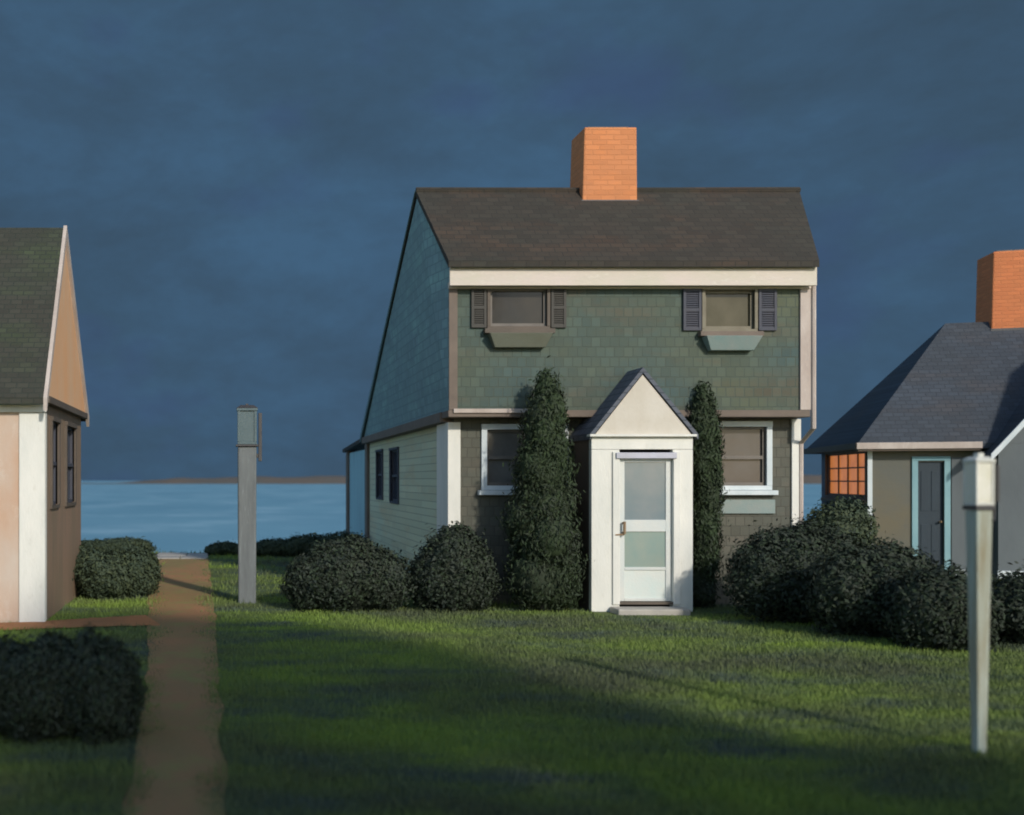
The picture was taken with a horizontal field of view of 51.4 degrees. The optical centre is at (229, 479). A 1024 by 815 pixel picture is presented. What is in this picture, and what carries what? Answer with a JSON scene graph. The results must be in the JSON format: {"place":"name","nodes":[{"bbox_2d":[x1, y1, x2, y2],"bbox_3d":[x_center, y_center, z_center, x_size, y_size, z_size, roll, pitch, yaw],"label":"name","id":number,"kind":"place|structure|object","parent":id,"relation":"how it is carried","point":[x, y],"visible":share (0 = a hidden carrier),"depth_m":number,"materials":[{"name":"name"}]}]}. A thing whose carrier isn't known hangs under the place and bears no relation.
{"place":"outdoors","nodes":[
{"label":"outdoors","id":0,"kind":"place"},
{"bbox_2d":[0,615,159,629],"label":"side path","id":1,"kind":"structure","parent":0,"point":[132,620],"depth_m":12.41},
{"bbox_2d":[122,559,227,814],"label":"path","id":2,"kind":"structure","parent":0,"point":[180,752],"depth_m":7.79,"materials":[{"name":"brown soil"}]},
{"bbox_2d":[81,481,820,552],"bbox_3d":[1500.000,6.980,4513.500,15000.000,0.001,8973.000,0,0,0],"label":"water","id":3,"kind":"structure","parent":0,"point":[181,518],"depth_m":221.59,"materials":[{"name":"blue liquid"}]},
{"bbox_2d":[81,475,820,483],"bbox_3d":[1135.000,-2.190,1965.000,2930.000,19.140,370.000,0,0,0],"label":"headland","id":4,"kind":"structure","parent":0,"point":[811,479],"depth_m":1813.97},
{"bbox_2d":[0,549,1023,814],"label":"ground","id":5,"kind":"structure","parent":0,"point":[402,675],"depth_m":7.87,"materials":[{"name":"green plant"}]},
{"bbox_2d":[0,225,88,622],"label":"gabled cottage","id":6,"kind":"structure","parent":5,"relation":"on","point":[44,411],"depth_m":12.92,"materials":[{"name":"brown paint"}]},
{"bbox_2d":[50,416,60,508],"bbox_3d":[-2.367,-0.226,13.300,0.145,1.208,0.620,0,0,0],"label":"window","id":7,"kind":"structure","parent":6,"relation":"in","point":[55,439],"depth_m":13.51,"materials":[{"name":"blue paint"}]},
{"bbox_2d":[65,421,77,506],"bbox_3d":[-2.367,-0.226,14.600,0.145,1.208,0.920,0,0,0],"label":"window","id":8,"kind":"structure","parent":6,"relation":"in","point":[69,436],"depth_m":14.92,"materials":[{"name":"blue paint"}]},
{"bbox_2d":[0,622,92,743],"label":"shrub","id":9,"kind":"object","parent":5,"relation":"on","point":[32,701],"visible":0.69,"depth_m":6.70,"materials":[{"name":"green plant"}]},
{"bbox_2d":[76,539,101,594],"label":"hedge shrub","id":10,"kind":"object","parent":5,"relation":"on","point":[82,548],"visible":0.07,"depth_m":15.48,"materials":[{"name":"green plant"}]},
{"bbox_2d":[81,538,106,547],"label":"bluff shrub","id":11,"kind":"object","parent":5,"relation":"on","point":[89,542],"visible":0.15,"depth_m":24.00,"materials":[{"name":"green plant"}]},
{"bbox_2d":[52,610,149,748],"bbox_3d":[-0.919,1.371,6.909,0.783,0.929,0.851,0,0,-41],"label":"shrub","id":12,"kind":"object","parent":5,"relation":"on","point":[108,704],"visible":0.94,"depth_m":6.68,"materials":[{"name":"green plant"}]},
{"bbox_2d":[72,542,144,598],"bbox_3d":[-1.870,1.360,15.212,1.112,0.956,1.291,0,0,-11],"label":"hedge shrub","id":13,"kind":"object","parent":5,"relation":"on","point":[103,574],"visible":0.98,"depth_m":14.89,"materials":[{"name":"green plant"}]},
{"bbox_2d":[86,536,155,553],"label":"bluff shrub","id":14,"kind":"object","parent":5,"relation":"on","point":[120,542],"visible":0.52,"depth_m":23.74,"materials":[{"name":"green plant"}]},
{"bbox_2d":[114,536,162,596],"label":"hedge shrub","id":15,"kind":"object","parent":5,"relation":"on","point":[146,567],"visible":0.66,"depth_m":15.24,"materials":[{"name":"green plant"}]},
{"bbox_2d":[156,553,207,558],"bbox_3d":[-1.110,1.779,23.025,1.220,0.102,1.550,0,0,0],"label":"stone landing","id":16,"kind":"object","parent":5,"relation":"on","point":[181,555],"visible":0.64,"depth_m":22.95,"materials":[{"name":"grey stone"}]},
{"bbox_2d":[203,540,237,554],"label":"bluff shrub","id":17,"kind":"object","parent":5,"relation":"on","point":[225,547],"visible":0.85,"depth_m":23.66,"materials":[{"name":"green plant"}]},
{"bbox_2d":[236,404,261,603],"bbox_3d":[0.273,0.387,14.500,0.377,2.986,0.324,0,0,0],"label":"lamp post","id":18,"kind":"object","parent":5,"relation":"on","point":[246,444],"visible":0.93,"depth_m":14.37,"materials":[{"name":"weathered grey wood"},{"name":"teal glass"}]},
{"bbox_2d":[256,537,295,556],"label":"bluff shrub","id":19,"kind":"object","parent":5,"relation":"on","point":[267,547],"visible":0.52,"depth_m":23.26,"materials":[{"name":"green plant"}]},
{"bbox_2d":[280,532,322,556],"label":"bluff shrub","id":20,"kind":"object","parent":5,"relation":"on","point":[296,545],"visible":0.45,"depth_m":23.10,"materials":[{"name":"green plant"}]},
{"bbox_2d":[309,527,370,550],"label":"bluff shrub","id":21,"kind":"object","parent":5,"relation":"on","point":[328,537],"visible":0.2,"depth_m":22.66,"materials":[{"name":"green plant"}]},
{"bbox_2d":[270,532,422,612],"bbox_3d":[1.611,1.266,13.745,2.106,1.125,1.348,0,0,0],"label":"round shrub","id":22,"kind":"object","parent":5,"relation":"on","point":[355,571],"visible":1,"depth_m":13.37,"materials":[{"name":"green plant"}]},
{"bbox_2d":[406,520,505,611],"bbox_3d":[3.060,1.189,13.791,1.353,1.292,1.278,0,0,-19],"label":"round shrub","id":23,"kind":"object","parent":5,"relation":"on","point":[453,567],"visible":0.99,"depth_m":13.40,"materials":[{"name":"green plant"}]},
{"bbox_2d":[491,355,594,611],"bbox_3d":[4.215,0.063,13.588,1.354,3.533,1.266,0,0,0],"label":"columnar evergreen","id":24,"kind":"object","parent":5,"relation":"on","point":[546,574],"visible":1,"depth_m":13.38,"materials":[{"name":"green plant"}]},
{"bbox_2d":[342,127,818,614],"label":"saltbox house","id":25,"kind":"structure","parent":5,"relation":"on","point":[619,296],"depth_m":14.00,"materials":[{"name":"green wood"}]},
{"bbox_2d":[375,449,382,499],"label":"window","id":26,"kind":"structure","parent":25,"relation":"in","point":[380,451],"depth_m":21.63,"materials":[{"name":"blue paint"}]},
{"bbox_2d":[389,447,398,503],"bbox_3d":[3.228,-0.085,19.400,0.145,1.090,1.000,0,0,0],"label":"window","id":27,"kind":"structure","parent":25,"relation":"in","point":[394,461],"depth_m":19.73,"materials":[{"name":"blue paint"}]},
{"bbox_2d":[471,289,565,347],"bbox_3d":[4.035,-2.284,13.966,1.324,0.881,0.268,0,0,0],"label":"window","id":28,"kind":"structure","parent":25,"relation":"in","point":[510,318],"depth_m":13.97,"materials":[{"name":"grey paint"}]},
{"bbox_2d":[478,424,573,494],"bbox_3d":[4.210,-0.293,14.300,1.340,1.014,0.200,0,0,0],"label":"window","id":29,"kind":"structure","parent":25,"relation":"in","point":[498,441],"depth_m":14.35,"materials":[{"name":"white paint"}]},
{"bbox_2d":[615,458,670,600],"bbox_3d":[5.582,0.660,13.513,0.778,1.960,0.125,0,0,0],"label":"door","id":30,"kind":"structure","parent":25,"relation":"in","point":[645,483],"depth_m":13.54,"materials":[{"name":"white paint"}]},
{"bbox_2d":[682,289,776,350],"bbox_3d":[6.985,-2.249,13.966,1.304,0.891,0.268,0,0,0],"label":"window","id":31,"kind":"structure","parent":25,"relation":"in","point":[723,318],"depth_m":13.97,"materials":[{"name":"grey paint"}]},
{"bbox_2d":[718,421,777,494],"bbox_3d":[7.305,-0.313,14.300,0.970,1.054,0.200,0,0,0],"label":"window","id":32,"kind":"structure","parent":25,"relation":"in","point":[744,462],"depth_m":14.35,"materials":[{"name":"white paint"}]},
{"bbox_2d":[686,379,730,608],"bbox_3d":[6.577,0.213,13.954,0.680,3.234,0.653,0,0,0],"label":"columnar evergreen","id":33,"kind":"object","parent":5,"relation":"on","point":[708,472],"visible":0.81,"depth_m":13.80,"materials":[{"name":"green plant"}]},
{"bbox_2d":[710,517,870,622],"bbox_3d":[7.136,1.139,12.638,1.859,1.413,1.494,0,0,0],"label":"broad shrub","id":34,"kind":"object","parent":5,"relation":"on","point":[765,573],"visible":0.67,"depth_m":12.33,"materials":[{"name":"green plant"}]},
{"bbox_2d":[791,495,885,548],"bbox_3d":[8.533,1.009,14.080,1.578,1.657,1.359,0,0,0],"label":"broad shrub","id":35,"kind":"object","parent":5,"relation":"on","point":[846,512],"visible":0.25,"depth_m":13.88,"materials":[{"name":"green plant"}]},
{"bbox_2d":[794,534,956,640],"bbox_3d":[7.490,1.227,11.371,1.940,1.221,1.451,0,0,0],"label":"broad shrub","id":36,"kind":"object","parent":5,"relation":"on","point":[843,591],"visible":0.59,"depth_m":11.20,"materials":[{"name":"green plant"}]},
{"bbox_2d":[804,249,1023,578],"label":"hipped cottage","id":37,"kind":"structure","parent":5,"relation":"on","point":[896,446],"depth_m":18.91,"materials":[{"name":"grey"}]},
{"bbox_2d":[821,449,866,503],"bbox_3d":[12.577,-0.081,20.430,0.200,1.058,2.930,0,0,17],"label":"window","id":38,"kind":"structure","parent":37,"relation":"in","point":[847,471],"depth_m":20.48,"materials":[{"name":"brown glass"}]},
{"bbox_2d":[918,462,942,568],"bbox_3d":[13.110,0.722,18.717,0.412,2.116,0.134,0,0,17],"label":"door","id":39,"kind":"structure","parent":37,"relation":"in","point":[930,474],"depth_m":18.73,"materials":[{"name":"grey paint"}]},
{"bbox_2d":[876,558,1011,652],"bbox_3d":[7.539,1.327,10.584,1.161,1.010,1.191,0,0,39],"label":"broad shrub","id":40,"kind":"object","parent":5,"relation":"on","point":[928,608],"visible":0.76,"depth_m":10.38,"materials":[{"name":"green plant"}]},
{"bbox_2d":[962,453,999,755],"bbox_3d":[4.840,0.853,6.447,0.148,2.054,0.134,0,0,0],"label":"lamp post","id":41,"kind":"object","parent":5,"relation":"on","point":[981,481],"visible":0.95,"depth_m":6.41,"materials":[{"name":"metal"}]},
{"bbox_2d":[990,561,1023,644],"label":"broad shrub","id":42,"kind":"object","parent":5,"relation":"on","point":[1009,589],"visible":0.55,"depth_m":10.75,"materials":[{"name":"green plant"}]},
{"bbox_2d":[0,0,1023,480],"label":"sky","id":43,"kind":"structure","parent":0,"point":[233,184],"materials":[{"name":"blue"}]}
]}

